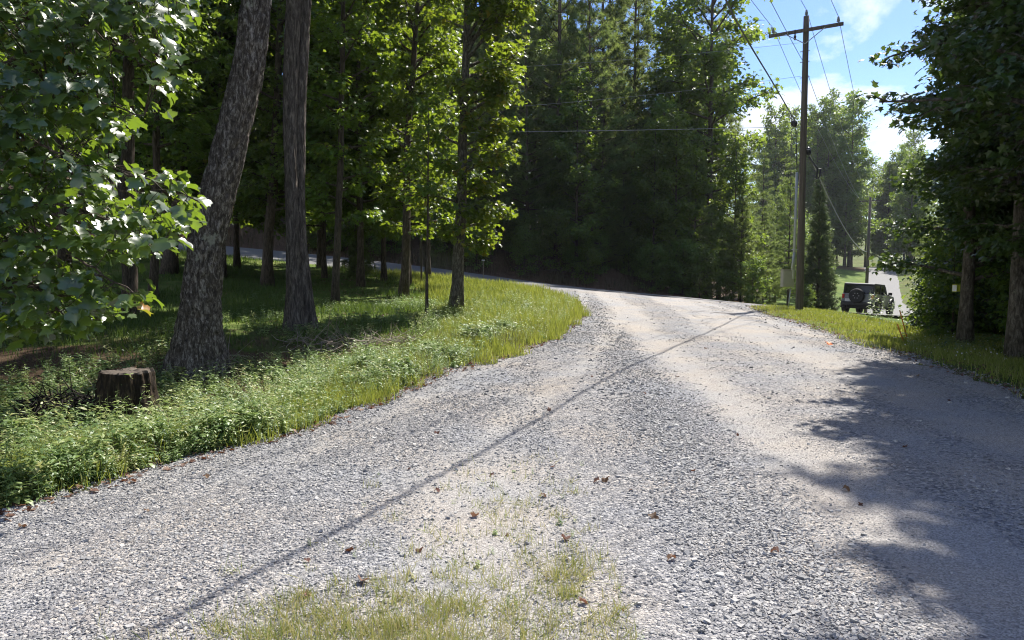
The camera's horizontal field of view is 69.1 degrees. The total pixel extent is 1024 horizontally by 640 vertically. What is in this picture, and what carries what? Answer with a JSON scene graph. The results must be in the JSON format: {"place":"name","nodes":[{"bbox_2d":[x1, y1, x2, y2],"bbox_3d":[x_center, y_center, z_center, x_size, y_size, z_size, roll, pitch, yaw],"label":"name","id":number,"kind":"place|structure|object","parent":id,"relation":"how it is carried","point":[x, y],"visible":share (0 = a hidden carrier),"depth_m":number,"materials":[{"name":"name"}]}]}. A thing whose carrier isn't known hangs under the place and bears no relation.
{"place":"outdoors","nodes":[
{"label":"outdoors","id":0,"kind":"place"},
{"bbox_2d":[464,226,492,270],"bbox_3d":[-2.076,-4.421,43.943,2.134,3.094,2.105,0,4,1],"label":"shrub","id":1,"kind":"object","parent":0,"point":[474,255],"visible":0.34,"depth_m":43.85,"materials":[{"name":"green plant"}]},
{"bbox_2d":[51,238,913,319],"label":"paved road","id":2,"kind":"structure","parent":0,"point":[892,286],"depth_m":40.34,"materials":[{"name":"grey asphalt"}]},
{"bbox_2d":[840,282,894,314],"bbox_3d":[21.382,-1.257,44.587,2.240,1.810,4.835,6,4,41],"label":"car","id":3,"kind":"object","parent":2,"relation":"on","point":[857,296],"visible":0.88,"depth_m":43.09,"materials":[{"name":"black paint"}]},
{"bbox_2d":[9,0,956,218],"label":"sky","id":4,"kind":"structure","parent":0,"point":[869,25],"materials":[{"name":"blue"}]},
{"bbox_2d":[0,285,1023,639],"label":"gravel road","id":5,"kind":"structure","parent":0,"point":[628,313],"depth_m":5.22,"materials":[{"name":"grey gravel"}]},
{"bbox_2d":[94,448,648,639],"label":"median grass","id":6,"kind":"structure","parent":5,"relation":"on","point":[395,628],"depth_m":3.47,"materials":[{"name":"green plant"}]},
{"bbox_2d":[0,169,1023,506],"bbox_3d":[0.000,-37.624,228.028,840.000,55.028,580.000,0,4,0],"label":"ground","id":7,"kind":"structure","parent":0,"point":[854,273],"depth_m":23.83,"materials":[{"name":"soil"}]},
{"bbox_2d":[2,366,94,436],"bbox_3d":[-5.856,1.027,9.618,1.532,0.833,1.273,0,4,0],"label":"brush pile","id":8,"kind":"object","parent":7,"relation":"on","point":[73,403],"visible":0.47,"depth_m":9.50,"materials":[{"name":"plant"}]},
{"bbox_2d":[0,5,114,266],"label":"broadleaf tree","id":9,"kind":"object","parent":7,"relation":"on","point":[61,211],"visible":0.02,"depth_m":28.09,"materials":[{"name":"green plant"}]},
{"bbox_2d":[50,16,146,252],"bbox_3d":[-17.536,-11.792,32.021,8.201,18.198,7.011,0,4,-5],"label":"broadleaf tree","id":10,"kind":"object","parent":7,"relation":"on","point":[78,141],"visible":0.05,"depth_m":31.82,"materials":[{"name":"green plant"}]},
{"bbox_2d":[0,0,212,351],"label":"tulip tree","id":11,"kind":"object","parent":7,"relation":"on","point":[58,32],"visible":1,"depth_m":4.88,"materials":[{"name":"green plant"}]},
{"bbox_2d":[88,367,167,426],"bbox_3d":[-5.049,1.098,9.774,1.104,0.932,1.095,3,5,41],"label":"tree stump","id":12,"kind":"object","parent":7,"relation":"on","point":[111,383],"visible":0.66,"depth_m":9.49,"materials":[{"name":"brown wood"}]},
{"bbox_2d":[69,0,207,314],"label":"broadleaf tree","id":13,"kind":"object","parent":7,"relation":"on","point":[130,274],"visible":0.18,"depth_m":18.21,"materials":[{"name":"green plant"}]},
{"bbox_2d":[74,13,217,265],"bbox_3d":[-13.693,-9.600,28.926,5.555,15.796,6.013,1,4,18],"label":"broadleaf tree","id":14,"kind":"object","parent":7,"relation":"on","point":[147,187],"visible":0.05,"depth_m":28.07,"materials":[{"name":"green plant"}]},
{"bbox_2d":[98,0,232,295],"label":"broadleaf tree","id":15,"kind":"object","parent":7,"relation":"on","point":[147,146],"visible":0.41,"depth_m":22.01,"materials":[{"name":"green plant"}]},
{"bbox_2d":[134,1,235,273],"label":"broadleaf tree","id":16,"kind":"object","parent":7,"relation":"on","point":[170,262],"visible":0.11,"depth_m":27.94,"materials":[{"name":"green plant"}]},
{"bbox_2d":[135,0,285,278],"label":"broadleaf tree","id":17,"kind":"object","parent":7,"relation":"on","point":[215,85],"visible":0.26,"depth_m":26.94,"materials":[{"name":"green plant"}]},
{"bbox_2d":[158,0,271,380],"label":"oak tree","id":18,"kind":"object","parent":7,"relation":"on","point":[198,341],"visible":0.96,"depth_m":12.06,"materials":[{"name":"plant"}]},
{"bbox_2d":[183,0,284,97],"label":"broadleaf tree","id":19,"kind":"object","parent":7,"relation":"on","point":[230,45],"visible":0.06,"depth_m":27.61,"materials":[{"name":"green plant"}]},
{"bbox_2d":[201,0,284,267],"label":"broadleaf tree","id":20,"kind":"object","parent":7,"relation":"on","point":[236,254],"visible":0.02,"depth_m":31.75,"materials":[{"name":"green plant"}]},
{"bbox_2d":[189,12,310,222],"bbox_3d":[-10.200,-9.920,30.050,5.561,16.784,6.019,0,4,-4],"label":"broadleaf tree","id":21,"kind":"object","parent":7,"relation":"on","point":[269,59],"visible":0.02,"depth_m":28.46,"materials":[{"name":"green plant"}]},
{"bbox_2d":[205,0,335,286],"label":"broadleaf tree","id":22,"kind":"object","parent":7,"relation":"on","point":[274,150],"visible":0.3,"depth_m":26.03,"materials":[{"name":"green plant"}]},
{"bbox_2d":[215,0,360,226],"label":"broadleaf tree","id":23,"kind":"object","parent":7,"relation":"on","point":[267,171],"visible":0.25,"depth_m":26.45,"materials":[{"name":"green plant"}]},
{"bbox_2d":[0,284,577,509],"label":"undergrowth","id":24,"kind":"object","parent":7,"relation":"on","point":[232,418],"visible":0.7,"depth_m":8.99,"materials":[{"name":"green plant"}]},
{"bbox_2d":[282,0,318,330],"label":"trunk","id":25,"kind":"object","parent":7,"relation":"on","point":[299,307],"visible":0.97,"depth_m":15.66,"materials":[{"name":"plant"}]},
{"bbox_2d":[269,3,352,267],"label":"broadleaf tree","id":26,"kind":"object","parent":7,"relation":"on","point":[319,243],"visible":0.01,"depth_m":34.06,"materials":[{"name":"green plant"}]},
{"bbox_2d":[258,0,378,277],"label":"broadleaf tree","id":27,"kind":"object","parent":7,"relation":"on","point":[324,271],"visible":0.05,"depth_m":30.73,"materials":[{"name":"green plant"}]},
{"bbox_2d":[272,309,365,352],"bbox_3d":[-3.794,0.169,14.286,2.132,0.782,1.576,0,4,0],"label":"brush pile","id":28,"kind":"object","parent":7,"relation":"on","point":[329,341],"visible":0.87,"depth_m":14.16,"materials":[{"name":"green plant"}]},
{"bbox_2d":[0,224,668,476],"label":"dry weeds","id":29,"kind":"object","parent":7,"relation":"on","point":[575,279],"visible":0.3,"depth_m":42.91,"materials":[{"name":"plant"}]},
{"bbox_2d":[278,0,409,302],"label":"maple tree","id":30,"kind":"object","parent":7,"relation":"on","point":[340,39],"visible":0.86,"depth_m":21.61,"materials":[{"name":"green plant"}]},
{"bbox_2d":[281,0,429,286],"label":"broadleaf tree","id":31,"kind":"object","parent":7,"relation":"on","point":[360,231],"visible":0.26,"depth_m":26.98,"materials":[{"name":"green plant"}]},
{"bbox_2d":[340,234,378,277],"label":"pine sapling","id":32,"kind":"object","parent":7,"relation":"on","point":[351,264],"visible":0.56,"depth_m":30.52,"materials":[{"name":"green plant"}]},
{"bbox_2d":[321,2,442,280],"bbox_3d":[-5.439,-7.799,30.720,5.065,12.802,5.066,1,4,14],"label":"broadleaf tree","id":33,"kind":"object","parent":7,"relation":"on","point":[346,236],"visible":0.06,"depth_m":30.52,"materials":[{"name":"green plant"}]},
{"bbox_2d":[328,309,441,351],"bbox_3d":[-2.453,0.148,14.329,2.212,0.811,1.661,0,4,0],"label":"brush pile","id":34,"kind":"object","parent":7,"relation":"on","point":[383,340],"visible":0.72,"depth_m":14.24,"materials":[{"name":"green plant"}]},
{"bbox_2d":[354,0,463,296],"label":"maple tree","id":35,"kind":"object","parent":7,"relation":"on","point":[443,47],"visible":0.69,"depth_m":24.67,"materials":[{"name":"green plant"}]},
{"bbox_2d":[345,0,492,285],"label":"broadleaf tree","id":36,"kind":"object","parent":7,"relation":"on","point":[445,74],"visible":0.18,"depth_m":28.52,"materials":[{"name":"green plant"}]},
{"bbox_2d":[397,90,459,313],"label":"sapling","id":37,"kind":"object","parent":7,"relation":"on","point":[428,190],"visible":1,"depth_m":19.30,"materials":[{"name":"green plant"}]},
{"bbox_2d":[391,4,477,275],"bbox_3d":[-4.051,-9.218,33.462,5.387,15.228,5.386,0,4,5],"label":"broadleaf tree","id":38,"kind":"object","parent":7,"relation":"on","point":[458,34],"visible":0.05,"depth_m":33.28,"materials":[{"name":"green plant"}]},
{"bbox_2d":[422,0,492,245],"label":"broadleaf tree","id":39,"kind":"object","parent":7,"relation":"on","point":[450,93],"visible":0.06,"depth_m":47.02,"materials":[{"name":"green plant"}]},
{"bbox_2d":[392,0,538,309],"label":"maple tree","id":40,"kind":"object","parent":7,"relation":"on","point":[499,68],"visible":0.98,"depth_m":19.93,"materials":[{"name":"green plant"}]},
{"bbox_2d":[451,1,539,255],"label":"pine tree","id":41,"kind":"object","parent":7,"relation":"on","point":[523,148],"visible":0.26,"depth_m":44.77,"materials":[{"name":"green plant"}]},
{"bbox_2d":[466,114,524,250],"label":"broadleaf tree","id":42,"kind":"object","parent":7,"relation":"on","point":[505,243],"visible":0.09,"depth_m":47.50,"materials":[{"name":"green plant"}]},
{"bbox_2d":[447,0,554,248],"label":"tree","id":43,"kind":"object","parent":7,"relation":"on","point":[541,88],"visible":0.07,"depth_m":53.86,"materials":[{"name":"green plant"}]},
{"bbox_2d":[0,265,1023,508],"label":"grass","id":44,"kind":"structure","parent":7,"relation":"on","point":[1002,362],"depth_m":15.23,"materials":[{"name":"green plant"}]},
{"bbox_2d":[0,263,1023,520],"bbox_3d":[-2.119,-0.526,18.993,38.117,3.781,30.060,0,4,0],"label":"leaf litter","id":45,"kind":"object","parent":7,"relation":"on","point":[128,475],"visible":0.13,"depth_m":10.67,"materials":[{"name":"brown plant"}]},
{"bbox_2d":[470,1,553,249],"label":"broadleaf tree","id":46,"kind":"object","parent":7,"relation":"on","point":[530,89],"visible":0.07,"depth_m":55.28,"materials":[{"name":"green plant"}]},
{"bbox_2d":[490,12,564,256],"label":"pine tree","id":47,"kind":"object","parent":7,"relation":"on","point":[531,168],"visible":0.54,"depth_m":44.98,"materials":[{"name":"green plant"}]},
{"bbox_2d":[507,0,582,244],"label":"pine tree","id":48,"kind":"object","parent":7,"relation":"on","point":[548,47],"depth_m":57.03,"materials":[{"name":"green plant"}]},
{"bbox_2d":[505,0,623,257],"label":"pine tree","id":49,"kind":"object","parent":7,"relation":"on","point":[551,67],"visible":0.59,"depth_m":47.95,"materials":[{"name":"green plant"}]},
{"bbox_2d":[542,66,622,261],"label":"broadleaf tree","id":50,"kind":"object","parent":7,"relation":"on","point":[577,230],"visible":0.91,"depth_m":44.77,"materials":[{"name":"green plant"}]},
{"bbox_2d":[538,0,638,231],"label":"pine tree","id":51,"kind":"object","parent":7,"relation":"on","point":[615,122],"visible":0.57,"depth_m":46.32,"materials":[{"name":"green plant"}]},
{"bbox_2d":[528,0,651,259],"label":"pine tree","id":52,"kind":"object","parent":7,"relation":"on","point":[641,53],"visible":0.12,"depth_m":54.74,"materials":[{"name":"green plant"}]},
{"bbox_2d":[539,0,660,264],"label":"pine tree","id":53,"kind":"object","parent":7,"relation":"on","point":[628,98],"visible":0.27,"depth_m":51.47,"materials":[{"name":"green plant"}]},
{"bbox_2d":[569,133,636,265],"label":"pine tree","id":54,"kind":"object","parent":7,"relation":"on","point":[610,231],"visible":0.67,"depth_m":45.50,"materials":[{"name":"green plant"}]},
{"bbox_2d":[575,0,647,191],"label":"pine tree","id":55,"kind":"object","parent":7,"relation":"on","point":[629,21],"visible":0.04,"depth_m":58.34,"materials":[{"name":"green plant"}]},
{"bbox_2d":[588,0,682,274],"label":"pine tree","id":56,"kind":"object","parent":7,"relation":"on","point":[647,30],"visible":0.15,"depth_m":54.56,"materials":[{"name":"green plant"}]},
{"bbox_2d":[613,0,660,174],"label":"pine tree","id":57,"kind":"object","parent":7,"relation":"on","point":[639,14],"visible":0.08,"depth_m":63.68,"materials":[{"name":"green plant"}]},
{"bbox_2d":[631,242,671,292],"bbox_3d":[8.343,-3.118,44.479,2.450,3.093,2.417,-2,4,-27],"label":"shrub","id":58,"kind":"object","parent":7,"relation":"on","point":[644,251],"visible":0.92,"depth_m":44.24,"materials":[{"name":"green plant"}]},
{"bbox_2d":[627,115,689,279],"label":"broadleaf tree","id":59,"kind":"object","parent":7,"relation":"on","point":[642,183],"visible":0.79,"depth_m":45.64,"materials":[{"name":"green plant"}]},
{"bbox_2d":[624,95,705,284],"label":"broadleaf tree","id":60,"kind":"object","parent":7,"relation":"on","point":[664,105],"visible":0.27,"depth_m":47.26,"materials":[{"name":"green plant"}]},
{"bbox_2d":[629,104,714,283],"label":"broadleaf tree","id":61,"kind":"object","parent":7,"relation":"on","point":[675,118],"visible":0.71,"depth_m":45.60,"materials":[{"name":"green plant"}]},
{"bbox_2d":[663,238,708,297],"bbox_3d":[10.322,-3.070,44.619,2.823,3.691,2.785,-1,4,-21],"label":"shrub","id":62,"kind":"object","parent":7,"relation":"on","point":[684,246],"visible":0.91,"depth_m":44.32,"materials":[{"name":"green plant"}]},
{"bbox_2d":[625,22,753,286],"bbox_3d":[12.611,-11.355,55.066,10.279,21.317,8.457,-1,4,-14],"label":"broadleaf tree","id":63,"kind":"object","parent":7,"relation":"on","point":[684,97],"visible":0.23,"depth_m":53.52,"materials":[{"name":"green plant"}]},
{"bbox_2d":[664,135,735,292],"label":"pine tree","id":64,"kind":"object","parent":7,"relation":"on","point":[706,232],"visible":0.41,"depth_m":46.69,"materials":[{"name":"green plant"}]},
{"bbox_2d":[677,244,726,299],"bbox_3d":[11.320,-2.823,44.572,2.818,3.508,2.780,-2,4,-24],"label":"shrub","id":65,"kind":"object","parent":7,"relation":"on","point":[713,263],"visible":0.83,"depth_m":44.26,"materials":[{"name":"green plant"}]},
{"bbox_2d":[621,0,784,297],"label":"broadleaf tree","id":66,"kind":"object","parent":7,"relation":"on","point":[716,66],"visible":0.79,"depth_m":50.49,"materials":[{"name":"green plant"}]},
{"bbox_2d":[679,0,767,277],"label":"pine tree","id":67,"kind":"object","parent":7,"relation":"on","point":[733,130],"visible":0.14,"depth_m":54.49,"materials":[{"name":"green plant"}]},
{"bbox_2d":[681,30,765,294],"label":"broadleaf tree","id":68,"kind":"object","parent":7,"relation":"on","point":[751,132],"visible":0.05,"depth_m":71.48,"materials":[{"name":"green plant"}]},
{"bbox_2d":[711,269,741,301],"bbox_3d":[13.008,-1.972,45.021,2.187,2.365,1.999,2,4,25],"label":"shrub","id":69,"kind":"object","parent":7,"relation":"on","point":[721,282],"visible":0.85,"depth_m":44.77,"materials":[{"name":"green plant"}]},
{"bbox_2d":[700,36,770,298],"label":"tree","id":70,"kind":"object","parent":7,"relation":"on","point":[755,227],"visible":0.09,"depth_m":59.40,"materials":[{"name":"green plant"}]},
{"bbox_2d":[703,136,768,300],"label":"broadleaf tree","id":71,"kind":"object","parent":7,"relation":"on","point":[736,145],"visible":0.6,"depth_m":47.75,"materials":[{"name":"green plant"}]},
{"bbox_2d":[713,187,773,301],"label":"pine tree","id":72,"kind":"object","parent":7,"relation":"on","point":[731,264],"visible":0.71,"depth_m":45.85,"materials":[{"name":"green plant"}]},
{"bbox_2d":[733,255,774,304],"bbox_3d":[14.441,-2.230,44.583,2.517,3.309,2.552,-2,4,-23],"label":"shrub","id":73,"kind":"object","parent":7,"relation":"on","point":[750,274],"visible":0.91,"depth_m":44.21,"materials":[{"name":"green plant"}]},
{"bbox_2d":[738,210,791,305],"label":"pine tree","id":74,"kind":"object","parent":7,"relation":"on","point":[774,279],"visible":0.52,"depth_m":51.52,"materials":[{"name":"green plant"}]},
{"bbox_2d":[744,151,788,300],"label":"pine tree","id":75,"kind":"object","parent":7,"relation":"on","point":[770,189],"visible":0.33,"depth_m":73.07,"materials":[{"name":"green plant"}]},
{"bbox_2d":[750,148,787,238],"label":"broadleaf tree","id":76,"kind":"object","parent":7,"relation":"on","point":[774,154],"visible":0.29,"depth_m":154.21,"materials":[{"name":"green plant"}]},
{"bbox_2d":[750,102,798,232],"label":"broadleaf tree","id":77,"kind":"object","parent":7,"relation":"on","point":[776,133],"visible":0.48,"depth_m":156.87,"materials":[{"name":"green plant"}]},
{"bbox_2d":[764,199,793,302],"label":"broadleaf tree","id":78,"kind":"object","parent":7,"relation":"on","point":[779,206],"visible":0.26,"depth_m":85.20,"materials":[{"name":"green plant"}]},
{"bbox_2d":[764,156,808,305],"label":"pine tree","id":79,"kind":"object","parent":7,"relation":"on","point":[780,247],"visible":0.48,"depth_m":65.34,"materials":[{"name":"green plant"}]},
{"bbox_2d":[772,176,808,267],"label":"broadleaf tree","id":80,"kind":"object","parent":7,"relation":"on","point":[785,182],"visible":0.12,"depth_m":87.36,"materials":[{"name":"green plant"}]},
{"bbox_2d":[769,10,843,310],"bbox_3d":[12.393,-6.590,31.875,2.577,13.066,2.048,0,4,0],"label":"utility pole","id":81,"kind":"object","parent":7,"relation":"on","point":[804,148],"visible":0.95,"depth_m":31.78,"materials":[{"name":"brown wood"}]},
{"bbox_2d":[793,176,841,310],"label":"cedar tree","id":82,"kind":"object","parent":7,"relation":"on","point":[822,286],"visible":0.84,"depth_m":50.35,"materials":[{"name":"green plant"}]},
{"bbox_2d":[792,104,847,238],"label":"broadleaf tree","id":83,"kind":"object","parent":7,"relation":"on","point":[816,135],"visible":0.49,"depth_m":154.16,"materials":[{"name":"green plant"}]},
{"bbox_2d":[805,87,855,237],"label":"broadleaf tree","id":84,"kind":"object","parent":7,"relation":"on","point":[826,102],"visible":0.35,"depth_m":155.26,"materials":[{"name":"green plant"}]},
{"bbox_2d":[814,100,864,262],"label":"broadleaf tree","id":85,"kind":"object","parent":7,"relation":"on","point":[839,109],"visible":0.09,"depth_m":159.70,"materials":[{"name":"green plant"}]},
{"bbox_2d":[828,163,871,266],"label":"broadleaf tree","id":86,"kind":"object","parent":7,"relation":"on","point":[857,227],"visible":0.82,"depth_m":154.48,"materials":[{"name":"green plant"}]},
{"bbox_2d":[829,88,883,266],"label":"broadleaf tree","id":87,"kind":"object","parent":7,"relation":"on","point":[856,134],"visible":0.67,"depth_m":155.98,"materials":[{"name":"green plant"}]},
{"bbox_2d":[859,197,881,312],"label":"utility pole","id":88,"kind":"object","parent":7,"relation":"on","point":[870,200],"visible":0.63,"depth_m":83.52,"materials":[{"name":"brown wood"}]},
{"bbox_2d":[870,160,906,254],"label":"broadleaf tree","id":89,"kind":"object","parent":7,"relation":"on","point":[886,184],"visible":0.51,"depth_m":175.54,"materials":[{"name":"green plant"}]},
{"bbox_2d":[883,144,917,260],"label":"broadleaf tree","id":90,"kind":"object","parent":7,"relation":"on","point":[901,159],"visible":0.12,"depth_m":174.05,"materials":[{"name":"green plant"}]},
{"bbox_2d":[882,145,931,266],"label":"broadleaf tree","id":91,"kind":"object","parent":7,"relation":"on","point":[895,206],"visible":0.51,"depth_m":155.58,"materials":[{"name":"green plant"}]},
{"bbox_2d":[892,151,931,261],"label":"broadleaf tree","id":92,"kind":"object","parent":7,"relation":"on","point":[920,201],"visible":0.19,"depth_m":159.34,"materials":[{"name":"green plant"}]},
{"bbox_2d":[899,124,932,213],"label":"broadleaf tree","id":93,"kind":"object","parent":7,"relation":"on","point":[914,136],"visible":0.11,"depth_m":189.67,"materials":[{"name":"green plant"}]},
{"bbox_2d":[854,0,1023,183],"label":"broadleaf tree","id":94,"kind":"object","parent":7,"relation":"on","point":[996,90],"visible":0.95,"depth_m":9.91,"materials":[{"name":"green plant"}]},
{"bbox_2d":[858,0,1023,208],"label":"broadleaf tree","id":95,"kind":"object","parent":7,"relation":"on","point":[981,185],"visible":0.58,"depth_m":12.45,"materials":[{"name":"green plant"}]},
{"bbox_2d":[867,0,1017,344],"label":"broadleaf tree","id":96,"kind":"object","parent":7,"relation":"on","point":[965,331],"visible":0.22,"depth_m":16.29,"materials":[{"name":"green plant"}]},
{"bbox_2d":[893,4,1004,334],"bbox_3d":[14.366,-4.769,22.330,5.112,11.823,5.744,1,4,17],"label":"broadleaf tree","id":97,"kind":"object","parent":7,"relation":"on","point":[910,300],"depth_m":22.95,"materials":[{"name":"green plant"}]},
{"bbox_2d":[877,0,1023,359],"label":"broadleaf tree","id":98,"kind":"object","parent":7,"relation":"on","point":[1012,243],"visible":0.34,"depth_m":13.47,"materials":[{"name":"green plant"}]},
{"bbox_2d":[901,232,1008,336],"bbox_3d":[10.877,-0.821,18.213,2.355,2.938,2.323,-2,4,-28],"label":"shrub","id":99,"kind":"object","parent":7,"relation":"on","point":[936,250],"visible":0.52,"depth_m":18.18,"materials":[{"name":"green plant"}]},
{"bbox_2d":[901,82,1008,332],"bbox_3d":[12.268,-3.453,19.334,3.578,8.276,4.020,3,5,37],"label":"broadleaf tree","id":100,"kind":"object","parent":7,"relation":"on","point":[945,317],"visible":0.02,"depth_m":19.36,"materials":[{"name":"green plant"}]},
{"bbox_2d":[899,332,1023,364],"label":"shaded undergrowth","id":101,"kind":"object","parent":7,"relation":"on","point":[964,345],"visible":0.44,"depth_m":15.69,"materials":[{"name":"green plant"}]},
{"bbox_2d":[919,147,1015,335],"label":"broadleaf tree","id":102,"kind":"object","parent":7,"relation":"on","point":[945,296],"visible":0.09,"depth_m":18.04,"materials":[{"name":"green plant"}]},
{"bbox_2d":[934,69,1019,218],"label":"broadleaf tree","id":103,"kind":"object","parent":7,"relation":"on","point":[1001,207],"visible":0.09,"depth_m":15.54,"materials":[{"name":"green plant"}]},
{"bbox_2d":[974,237,1010,344],"bbox_3d":[11.102,-0.753,15.806,2.205,3.170,2.236,1,4,11],"label":"shrub","id":104,"kind":"object","parent":7,"relation":"on","point":[1001,296],"visible":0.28,"depth_m":16.00,"materials":[{"name":"green plant"}]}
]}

